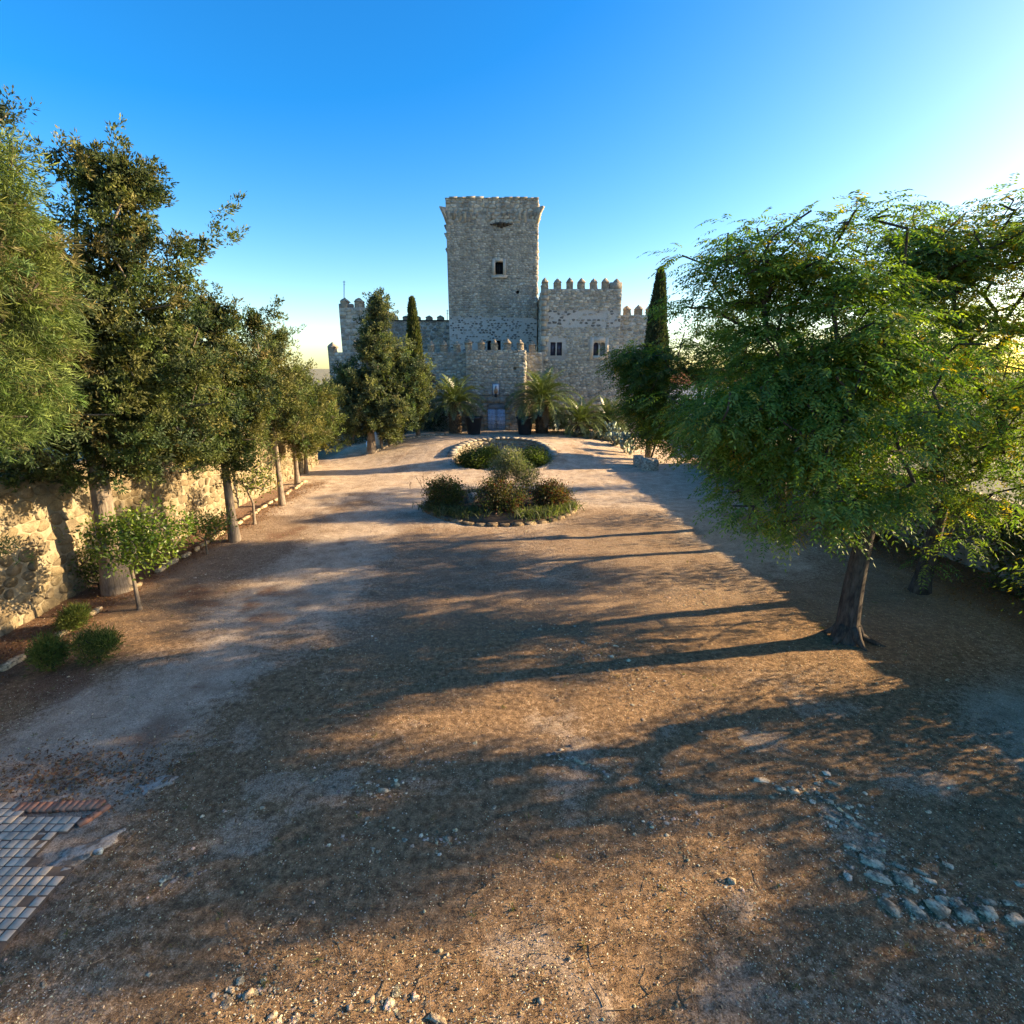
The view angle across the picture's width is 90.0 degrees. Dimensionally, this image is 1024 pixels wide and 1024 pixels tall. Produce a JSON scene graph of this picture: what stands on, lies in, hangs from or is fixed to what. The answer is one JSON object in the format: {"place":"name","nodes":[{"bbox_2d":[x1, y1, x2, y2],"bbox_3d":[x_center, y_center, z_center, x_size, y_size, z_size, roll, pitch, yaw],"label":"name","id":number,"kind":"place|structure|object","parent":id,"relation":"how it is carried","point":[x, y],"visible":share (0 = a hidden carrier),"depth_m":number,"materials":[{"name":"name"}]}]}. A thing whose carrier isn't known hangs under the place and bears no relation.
{"place":"outdoors","nodes":[
{"label":"outdoors","id":0,"kind":"place"},
{"bbox_2d":[0,428,1023,1023],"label":"ground","id":1,"kind":"structure","parent":0,"point":[364,490],"depth_m":6.85,"materials":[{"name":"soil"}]},
{"bbox_2d":[20,628,81,671],"bbox_3d":[-8.093,2.434,8.931,0.753,0.907,0.865,0,15,0],"label":"rosemary bush","id":2,"kind":"object","parent":1,"relation":"on","point":[46,649],"visible":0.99,"depth_m":8.85,"materials":[{"name":"green plant"}]},
{"bbox_2d":[0,85,106,408],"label":"cypress tree","id":3,"kind":"object","parent":1,"relation":"on","point":[4,120],"visible":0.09,"depth_m":9.12,"materials":[{"name":"green plant"}]},
{"bbox_2d":[0,125,107,566],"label":"feathery tree","id":4,"kind":"object","parent":1,"relation":"on","point":[34,284],"visible":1,"depth_m":7.25,"materials":[{"name":"green plant"}]},
{"bbox_2d":[36,795,72,801],"bbox_3d":[-5.575,3.521,6.224,0.449,0.091,0.153,-4,15,-14],"label":"concrete patch","id":5,"kind":"object","parent":1,"relation":"on","point":[53,797],"visible":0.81,"depth_m":6.22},
{"bbox_2d":[0,800,110,952],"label":"tiled paving","id":6,"kind":"structure","parent":1,"relation":"on","point":[28,887],"depth_m":5.49,"materials":[{"name":"grey brick"}]},
{"bbox_2d":[50,601,94,634],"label":"rosemary bush","id":7,"kind":"object","parent":1,"relation":"on","point":[74,616],"visible":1,"depth_m":10.28,"materials":[{"name":"green plant"}]},
{"bbox_2d":[67,538,99,590],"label":"shrub","id":8,"kind":"object","parent":1,"relation":"on","point":[86,567],"visible":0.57,"depth_m":12.05,"materials":[{"name":"green plant"}]},
{"bbox_2d":[50,828,125,866],"bbox_3d":[-4.599,3.696,5.556,0.760,0.093,0.342,-9,17,-30],"label":"concrete patch","id":9,"kind":"object","parent":1,"relation":"on","point":[73,856],"visible":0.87,"depth_m":5.53,"materials":[{"name":"concrete"}]},
{"bbox_2d":[63,618,128,670],"bbox_3d":[-7.449,2.396,9.169,1.013,0.978,0.947,0,15,0],"label":"rosemary bush","id":10,"kind":"object","parent":1,"relation":"on","point":[89,641],"visible":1,"depth_m":9.06,"materials":[{"name":"green plant"}]},
{"bbox_2d":[92,847,103,854],"bbox_3d":[-4.427,3.632,5.473,0.099,0.056,0.061,-3,15,-11],"label":"pebble","id":11,"kind":"object","parent":1,"relation":"on","point":[98,851],"visible":1,"depth_m":5.46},
{"bbox_2d":[0,113,253,596],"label":"tree","id":12,"kind":"object","parent":1,"relation":"on","point":[135,402],"visible":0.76,"depth_m":10.47,"materials":[{"name":"green plant"}]},
{"bbox_2d":[53,493,203,610],"bbox_3d":[-8.027,0.977,10.961,2.716,2.556,1.898,0,15,0],"label":"citrus sapling","id":13,"kind":"object","parent":1,"relation":"on","point":[143,531],"visible":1,"depth_m":10.70,"materials":[{"name":"green plant"}]},
{"bbox_2d":[123,774,178,794],"bbox_3d":[-4.541,3.471,6.435,0.668,0.097,0.288,-11,19,-36],"label":"concrete patch","id":14,"kind":"object","parent":1,"relation":"on","point":[156,783],"visible":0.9,"depth_m":6.44,"materials":[{"name":"concrete"}]},
{"bbox_2d":[0,480,307,671],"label":"stone kerb","id":15,"kind":"structure","parent":1,"relation":"on","point":[10,663],"depth_m":13.41,"materials":[{"name":"stone"}]},
{"bbox_2d":[0,427,318,636],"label":"boundary wall","id":16,"kind":"structure","parent":1,"relation":"on","point":[35,513],"depth_m":11.64,"materials":[{"name":"stone"}]},
{"bbox_2d":[187,871,196,876],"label":"loose stone","id":17,"kind":"object","parent":1,"relation":"on","point":[193,873],"visible":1,"depth_m":5.32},
{"bbox_2d":[164,505,238,554],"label":"citrus sapling","id":18,"kind":"object","parent":1,"relation":"on","point":[214,524],"visible":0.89,"depth_m":14.47,"materials":[{"name":"green plant"}]},
{"bbox_2d":[142,271,298,542],"bbox_3d":[-8.752,-2.875,15.206,4.857,7.836,3.964,0,15,0],"label":"oak tree","id":19,"kind":"object","parent":1,"relation":"on","point":[248,387],"visible":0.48,"depth_m":14.79,"materials":[{"name":"green plant"}]},
{"bbox_2d":[227,986,235,993],"bbox_3d":[-2.365,4.025,4.310,0.075,0.034,0.046,3,15,12],"label":"loose stone","id":20,"kind":"object","parent":1,"relation":"on","point":[230,990],"visible":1,"depth_m":4.30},
{"bbox_2d":[241,987,253,1000],"bbox_3d":[-2.203,4.038,4.269,0.066,0.047,0.098,14,20,42],"label":"loose stone","id":21,"kind":"object","parent":1,"relation":"on","point":[247,994],"visible":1,"depth_m":4.26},
{"bbox_2d":[231,458,280,524],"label":"fig sapling","id":22,"kind":"object","parent":1,"relation":"on","point":[250,484],"visible":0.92,"depth_m":17.25,"materials":[{"name":"green plant"}]},
{"bbox_2d":[267,1010,277,1020],"bbox_3d":[-1.938,4.081,4.142,0.082,0.032,0.052,-5,16,-19],"label":"loose stone","id":23,"kind":"object","parent":1,"relation":"on","point":[272,1015],"visible":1,"depth_m":4.14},
{"bbox_2d":[237,317,327,505],"bbox_3d":[-8.879,-3.658,19.544,4.018,7.140,3.108,0,15,0],"label":"oak tree","id":24,"kind":"object","parent":1,"relation":"on","point":[296,412],"visible":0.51,"depth_m":19.17,"materials":[{"name":"green plant"}]},
{"bbox_2d":[274,357,349,484],"bbox_3d":[-9.905,-4.189,23.919,4.076,5.893,3.598,6,16,22],"label":"oak tree","id":25,"kind":"object","parent":1,"relation":"on","point":[321,434],"visible":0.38,"depth_m":23.61,"materials":[{"name":"green plant"}]},
{"bbox_2d":[303,374,348,473],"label":"tree","id":26,"kind":"object","parent":1,"relation":"on","point":[330,386],"visible":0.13,"depth_m":26.29,"materials":[{"name":"green plant"}]},
{"bbox_2d":[339,433,366,443],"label":"evergreen shrub","id":27,"kind":"object","parent":1,"relation":"on","point":[358,438],"visible":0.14,"depth_m":36.31,"materials":[{"name":"green plant"}]},
{"bbox_2d":[323,287,419,453],"bbox_3d":[-8.558,-8.285,30.510,5.544,9.790,4.607,-5,16,-19],"label":"cypress tree","id":28,"kind":"object","parent":1,"relation":"on","point":[368,411],"visible":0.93,"depth_m":30.00,"materials":[{"name":"green plant"}]},
{"bbox_2d":[368,995,374,1002],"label":"loose stone","id":29,"kind":"object","parent":1,"relation":"on","point":[371,999],"visible":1,"depth_m":4.22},
{"bbox_2d":[375,432,386,444],"bbox_3d":[-8.751,-4.948,34.021,1.046,1.134,1.034,0,15,0],"label":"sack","id":30,"kind":"object","parent":1,"relation":"on","point":[377,440],"visible":0.09,"depth_m":33.59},
{"bbox_2d":[378,788,388,792],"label":"loose stone","id":31,"kind":"object","parent":1,"relation":"on","point":[382,790],"visible":1,"depth_m":6.34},
{"bbox_2d":[375,375,393,449],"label":"cypress tree","id":32,"kind":"object","parent":1,"relation":"on","point":[381,443],"visible":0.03,"depth_m":32.17,"materials":[{"name":"green plant"}]},
{"bbox_2d":[384,997,394,1007],"bbox_3d":[-1.004,4.037,4.206,0.094,0.042,0.075,0,15,0],"label":"loose stone","id":33,"kind":"object","parent":1,"relation":"on","point":[392,1002],"visible":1,"depth_m":4.20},
{"bbox_2d":[374,333,432,445],"bbox_3d":[-7.422,-7.688,32.128,4.209,7.237,4.107,-12,19,-37],"label":"cypress tree","id":34,"kind":"object","parent":1,"relation":"on","point":[404,379],"visible":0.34,"depth_m":31.46,"materials":[{"name":"green plant"}]},
{"bbox_2d":[377,433,447,450],"bbox_3d":[-6.764,-4.624,33.717,5.385,0.864,1.070,-11,18,-35],"label":"stone edging","id":35,"kind":"object","parent":1,"relation":"on","point":[386,445],"visible":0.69,"depth_m":34.13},
{"bbox_2d":[406,296,423,435],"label":"slim cypress","id":36,"kind":"object","parent":1,"relation":"on","point":[413,330],"visible":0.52,"depth_m":32.30,"materials":[{"name":"green plant"}]},
{"bbox_2d":[412,994,418,1001],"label":"loose stone","id":37,"kind":"object","parent":1,"relation":"on","point":[414,997],"visible":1,"depth_m":4.24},
{"bbox_2d":[389,344,443,440],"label":"cypress tree","id":38,"kind":"object","parent":1,"relation":"on","point":[424,403],"visible":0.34,"depth_m":32.32,"materials":[{"name":"green plant"}]},
{"bbox_2d":[421,400,448,431],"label":"evergreen shrub","id":39,"kind":"object","parent":1,"relation":"on","point":[435,425],"visible":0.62,"depth_m":37.02,"materials":[{"name":"green plant"}]},
{"bbox_2d":[426,1012,446,1023],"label":"loose stone","id":40,"kind":"object","parent":1,"relation":"on","point":[437,1017],"visible":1,"depth_m":4.10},
{"bbox_2d":[443,834,451,841],"bbox_3d":[-0.716,3.643,5.706,0.099,0.047,0.067,13,20,40],"label":"loose stone","id":41,"kind":"object","parent":1,"relation":"on","point":[447,837],"visible":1,"depth_m":5.69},
{"bbox_2d":[426,373,486,433],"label":"palm tree","id":42,"kind":"object","parent":1,"relation":"on","point":[453,398],"visible":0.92,"depth_m":34.76,"materials":[{"name":"green plant"}]},
{"bbox_2d":[450,443,496,468],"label":"green bush","id":43,"kind":"object","parent":1,"relation":"on","point":[474,458],"visible":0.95,"depth_m":27.84,"materials":[{"name":"green plant"}]},
{"bbox_2d":[465,403,482,434],"bbox_3d":[-2.603,-6.339,34.847,1.240,2.104,1.240,0,15,0],"label":"planter","id":44,"kind":"object","parent":1,"relation":"on","point":[474,427],"visible":0.94,"depth_m":34.58,"materials":[{"name":"plastic"}]},
{"bbox_2d":[327,196,648,440],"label":"castle","id":45,"kind":"structure","parent":1,"relation":"on","point":[504,326],"depth_m":39.07,"materials":[{"name":"grey stone"}]},
{"bbox_2d":[492,384,498,394],"bbox_3d":[-1.154,-8.788,36.696,0.500,0.800,0.140,0,15,0],"label":"tile picture","id":46,"kind":"object","parent":45,"relation":"attached to","point":[495,388],"visible":1,"depth_m":36.63},
{"bbox_2d":[481,441,501,465],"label":"green bush","id":47,"kind":"object","parent":1,"relation":"on","point":[496,450],"visible":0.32,"depth_m":28.80,"materials":[{"name":"green plant"}]},
{"bbox_2d":[423,487,577,526],"bbox_3d":[-0.434,-0.370,20.352,6.081,0.380,6.072,0,15,0],"label":"flower bed","id":48,"kind":"object","parent":1,"relation":"on","point":[492,519],"visible":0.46,"depth_m":18.07,"materials":[{"name":"soil"}]},
{"bbox_2d":[412,499,447,511],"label":"strap leaf plant","id":49,"kind":"object","parent":48,"relation":"on","point":[428,505],"visible":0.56,"depth_m":19.07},
{"bbox_2d":[409,472,468,507],"bbox_3d":[-2.703,-0.749,19.277,2.324,1.582,1.575,0,15,0],"label":"rose bush","id":50,"kind":"object","parent":48,"relation":"on","point":[447,491],"visible":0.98,"depth_m":19.05,"materials":[{"name":"green plant"}]},
{"bbox_2d":[421,501,464,516],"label":"strap leaf plant","id":51,"kind":"object","parent":48,"relation":"on","point":[443,507],"visible":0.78,"depth_m":18.58,"materials":[{"name":"plant"}]},
{"bbox_2d":[436,503,483,520],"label":"strap leaf plant","id":52,"kind":"object","parent":48,"relation":"on","point":[455,512],"visible":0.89,"depth_m":18.27,"materials":[{"name":"plant"}]},
{"bbox_2d":[460,484,481,498],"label":"lavender plant","id":53,"kind":"object","parent":48,"relation":"on","point":[469,489],"visible":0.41,"depth_m":20.36,"materials":[{"name":"green plant"}]},
{"bbox_2d":[468,492,479,502],"bbox_3d":[-1.479,-0.498,19.928,0.541,0.546,0.396,-6,16,-20],"label":"boulder","id":54,"kind":"object","parent":48,"relation":"on","point":[470,496],"visible":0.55,"depth_m":19.73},
{"bbox_2d":[458,503,498,516],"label":"strap leaf plant","id":55,"kind":"object","parent":48,"relation":"on","point":[477,509],"visible":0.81,"depth_m":18.38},
{"bbox_2d":[469,473,537,515],"bbox_3d":[-0.368,-0.532,18.702,2.189,1.690,2.161,-14,20,-42],"label":"rose bush","id":56,"kind":"object","parent":48,"relation":"on","point":[500,494],"visible":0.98,"depth_m":18.50,"materials":[{"name":"green plant"}]},
{"bbox_2d":[485,445,543,490],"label":"olive sapling","id":57,"kind":"object","parent":48,"relation":"on","point":[516,465],"visible":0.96,"depth_m":19.04,"materials":[{"name":"green plant"}]},
{"bbox_2d":[503,504,548,522],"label":"strap leaf plant","id":58,"kind":"object","parent":48,"relation":"on","point":[527,512],"visible":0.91,"depth_m":18.02,"materials":[{"name":"plant"}]},
{"bbox_2d":[513,502,561,519],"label":"strap leaf plant","id":59,"kind":"object","parent":48,"relation":"on","point":[539,511],"visible":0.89,"depth_m":18.22,"materials":[{"name":"plant"}]},
{"bbox_2d":[527,475,576,509],"bbox_3d":[1.480,-0.693,19.306,1.754,1.464,1.591,-12,19,-38],"label":"rose bush","id":60,"kind":"object","parent":48,"relation":"on","point":[551,491],"visible":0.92,"depth_m":19.05,"materials":[{"name":"green plant"}]},
{"bbox_2d":[532,501,574,515],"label":"strap leaf plant","id":61,"kind":"object","parent":48,"relation":"on","point":[560,509],"visible":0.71,"depth_m":18.68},
{"bbox_2d":[549,499,587,512],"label":"strap leaf plant","id":62,"kind":"object","parent":48,"relation":"on","point":[571,506],"visible":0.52,"depth_m":19.23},
{"bbox_2d":[447,437,556,462],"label":"curved wall","id":63,"kind":"structure","parent":1,"relation":"on","point":[516,442],"depth_m":31.66,"materials":[{"name":"stone"}]},
{"bbox_2d":[1,546,1021,990],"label":"weeds","id":64,"kind":"object","parent":1,"relation":"on","point":[435,818],"visible":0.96,"depth_m":5.71,"materials":[{"name":"green plant"}]},
{"bbox_2d":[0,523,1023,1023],"bbox_3d":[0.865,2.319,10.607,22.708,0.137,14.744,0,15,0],"label":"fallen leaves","id":65,"kind":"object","parent":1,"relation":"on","point":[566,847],"visible":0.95,"depth_m":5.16,"materials":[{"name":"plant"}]},
{"bbox_2d":[0,482,1023,837],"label":"leaf litter","id":66,"kind":"object","parent":1,"relation":"on","point":[58,774],"visible":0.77,"depth_m":6.90,"materials":[{"name":"plant"}]},
{"bbox_2d":[0,504,1023,1023],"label":"pebbles","id":67,"kind":"object","parent":1,"relation":"on","point":[350,1006],"visible":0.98,"depth_m":5.54,"materials":[{"name":"stone"}]},
{"bbox_2d":[6,566,1023,1023],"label":"twigs","id":68,"kind":"object","parent":1,"relation":"on","point":[548,866],"visible":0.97,"depth_m":5.21,"materials":[{"name":"wood"}]},
{"bbox_2d":[516,413,533,434],"bbox_3d":[0.880,-6.321,34.852,1.240,2.108,1.240,0,15,0],"label":"planter","id":69,"kind":"object","parent":1,"relation":"on","point":[525,428],"visible":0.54,"depth_m":34.59,"materials":[{"name":"plastic"}]},
{"bbox_2d":[517,442,553,468],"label":"green bush","id":70,"kind":"object","parent":1,"relation":"on","point":[535,457],"visible":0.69,"depth_m":27.98,"materials":[{"name":"green plant"}]},
{"bbox_2d":[537,996,543,1004],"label":"loose stone","id":71,"kind":"object","parent":1,"relation":"on","point":[540,1000],"visible":1,"depth_m":4.21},
{"bbox_2d":[504,366,583,433],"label":"palm tree","id":72,"kind":"object","parent":1,"relation":"on","point":[542,393],"visible":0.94,"depth_m":34.53,"materials":[{"name":"green plant"}]},
{"bbox_2d":[534,404,570,432],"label":"evergreen shrub","id":73,"kind":"object","parent":1,"relation":"on","point":[550,423],"visible":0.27,"depth_m":36.53,"materials":[{"name":"green plant"}]},
{"bbox_2d":[571,430,581,436],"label":"agave","id":74,"kind":"object","parent":1,"relation":"on","point":[576,434],"visible":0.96,"depth_m":33.95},
{"bbox_2d":[550,396,609,439],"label":"palm tree","id":75,"kind":"object","parent":1,"relation":"on","point":[582,413],"visible":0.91,"depth_m":34.19,"materials":[{"name":"green plant"}]},
{"bbox_2d":[574,756,586,765],"bbox_3d":[0.912,3.339,6.854,0.210,0.045,0.090,9,17,30],"label":"loose stone","id":76,"kind":"object","parent":1,"relation":"on","point":[581,761],"visible":1,"depth_m":6.84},
{"bbox_2d":[568,401,605,432],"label":"evergreen shrub","id":77,"kind":"object","parent":1,"relation":"on","point":[593,417],"visible":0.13,"depth_m":36.84,"materials":[{"name":"green plant"}]},
{"bbox_2d":[159,521,1016,1023],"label":"rubble","id":78,"kind":"object","parent":1,"relation":"on","point":[227,1003],"visible":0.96,"depth_m":5.69,"materials":[{"name":"stone"}]},
{"bbox_2d":[588,431,596,438],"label":"agave","id":79,"kind":"object","parent":1,"relation":"on","point":[592,434],"visible":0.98,"depth_m":33.85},
{"bbox_2d":[600,434,611,440],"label":"agave","id":80,"kind":"object","parent":1,"relation":"on","point":[605,436],"visible":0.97,"depth_m":33.79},
{"bbox_2d":[586,394,628,437],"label":"palm tree","id":81,"kind":"object","parent":1,"relation":"on","point":[608,406],"visible":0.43,"depth_m":35.56,"materials":[{"name":"green plant"}]},
{"bbox_2d":[604,421,620,440],"bbox_3d":[6.648,-5.456,34.264,1.305,1.304,0.767,-14,20,-42],"label":"prickly pear","id":82,"kind":"object","parent":1,"relation":"on","point":[611,428],"visible":0.73,"depth_m":34.21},
{"bbox_2d":[608,439,619,445],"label":"agave","id":83,"kind":"object","parent":1,"relation":"on","point":[616,442],"visible":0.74,"depth_m":32.73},
{"bbox_2d":[609,431,621,445],"bbox_3d":[6.646,-4.642,32.616,0.990,1.002,0.753,9,17,30],"label":"prickly pear","id":84,"kind":"object","parent":1,"relation":"on","point":[616,436],"visible":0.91,"depth_m":32.47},
{"bbox_2d":[601,397,634,432],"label":"evergreen shrub","id":85,"kind":"object","parent":1,"relation":"on","point":[617,418],"visible":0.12,"depth_m":35.90,"materials":[{"name":"green plant"}]},
{"bbox_2d":[620,432,637,454],"bbox_3d":[7.085,-4.192,31.136,0.708,1.317,1.144,-6,16,-20],"label":"prickly pear","id":86,"kind":"object","parent":1,"relation":"on","point":[623,443],"visible":0.75,"depth_m":31.32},
{"bbox_2d":[633,455,643,466],"bbox_3d":[7.140,-2.831,28.880,0.536,0.774,0.655,0,15,0],"label":"stone block","id":87,"kind":"object","parent":1,"relation":"on","point":[636,460],"depth_m":28.61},
{"bbox_2d":[623,408,674,457],"bbox_3d":[8.406,-5.011,29.271,4.115,4.365,2.984,0,15,0],"label":"juniper bush","id":88,"kind":"object","parent":1,"relation":"on","point":[634,434],"visible":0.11,"depth_m":29.37,"materials":[{"name":"green plant"}]},
{"bbox_2d":[640,457,658,470],"bbox_3d":[7.474,-2.560,27.834,0.907,0.737,0.669,0,15,0],"label":"stone block","id":89,"kind":"object","parent":1,"relation":"on","point":[649,464],"depth_m":27.54,"materials":[{"name":"stone"}]},
{"bbox_2d":[641,266,670,457],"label":"slim cypress","id":90,"kind":"object","parent":1,"relation":"on","point":[652,332],"visible":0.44,"depth_m":28.11,"materials":[{"name":"green plant"}]},
{"bbox_2d":[588,281,863,526],"bbox_3d":[6.414,-3.064,16.101,7.580,7.960,4.939,-5,16,-20],"label":"compound leaf tree","id":91,"kind":"object","parent":1,"relation":"on","point":[627,364],"visible":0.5,"depth_m":15.31,"materials":[{"name":"green plant"}]},
{"bbox_2d":[727,877,735,884],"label":"loose stone","id":92,"kind":"object","parent":1,"relation":"on","point":[731,880],"visible":1,"depth_m":5.23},
{"bbox_2d":[719,336,833,476],"bbox_3d":[11.820,-4.393,23.348,6.052,6.749,6.482,0,15,0],"label":"compound leaf tree","id":93,"kind":"object","parent":1,"relation":"on","point":[761,378],"depth_m":23.01,"materials":[{"name":"green plant"}]},
{"bbox_2d":[624,189,1023,650],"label":"compound leaf tree","id":94,"kind":"object","parent":1,"relation":"on","point":[798,423],"visible":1,"depth_m":8.28,"materials":[{"name":"green plant"}]},
{"bbox_2d":[820,466,902,535],"bbox_3d":[11.471,-0.430,16.692,2.399,3.085,2.844,7,17,24],"label":"bush","id":95,"kind":"object","parent":1,"relation":"on","point":[879,523],"visible":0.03,"depth_m":16.24,"materials":[{"name":"green plant"}]},
{"bbox_2d":[722,443,1023,586],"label":"boundary wall","id":96,"kind":"structure","parent":1,"relation":"on","point":[965,560],"depth_m":13.86,"materials":[{"name":"stone"}]},
{"bbox_2d":[754,776,1023,927],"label":"stone border","id":97,"kind":"object","parent":1,"relation":"on","point":[937,905],"visible":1,"depth_m":5.06,"materials":[{"name":"stone"}]},
{"bbox_2d":[802,298,1023,475],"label":"compound leaf tree","id":98,"kind":"object","parent":1,"relation":"on","point":[1009,377],"visible":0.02,"depth_m":13.35,"materials":[{"name":"green plant"}]},
{"bbox_2d":[808,172,1023,594],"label":"compound leaf tree","id":99,"kind":"object","parent":1,"relation":"on","point":[972,262],"visible":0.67,"depth_m":10.12,"materials":[{"name":"green plant"}]},
{"bbox_2d":[890,458,994,566],"bbox_3d":[11.718,-0.117,14.102,2.398,3.694,3.301,0,15,0],"label":"bush","id":100,"kind":"object","parent":1,"relation":"on","point":[926,524],"visible":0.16,"depth_m":13.94,"materials":[{"name":"green plant"}]},
{"bbox_2d":[953,491,1023,599],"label":"bush","id":101,"kind":"object","parent":1,"relation":"on","point":[993,573],"visible":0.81,"depth_m":11.99,"materials":[{"name":"green plant"}]},
{"bbox_2d":[954,354,1023,620],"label":"compound leaf tree","id":102,"kind":"object","parent":1,"relation":"on","point":[1016,453],"visible":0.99,"depth_m":8.32,"materials":[{"name":"green plant"}]},
{"bbox_2d":[961,489,1023,566],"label":"shrub","id":103,"kind":"object","parent":1,"relation":"on","point":[1002,534],"visible":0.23,"depth_m":12.60,"materials":[{"name":"green plant"}]},
{"bbox_2d":[0,369,1023,502],"bbox_3d":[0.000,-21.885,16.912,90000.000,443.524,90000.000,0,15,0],"label":"terrain","id":104,"kind":"structure","parent":0,"point":[321,373],"depth_m":31.52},
{"bbox_2d":[0,0,1023,371],"label":"sky","id":105,"kind":"structure","parent":0,"point":[346,127],"materials":[{"name":"blue"}]},
{"bbox_2d":[663,435,898,462],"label":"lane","id":106,"kind":"structure","parent":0,"point":[698,456],"depth_m":32.86,"materials":[{"name":"soil"}]},
{"bbox_2d":[668,369,779,414],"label":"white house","id":107,"kind":"structure","parent":106,"relation":"on","point":[688,384],"depth_m":42.85,"materials":[{"name":"red"}]}
]}

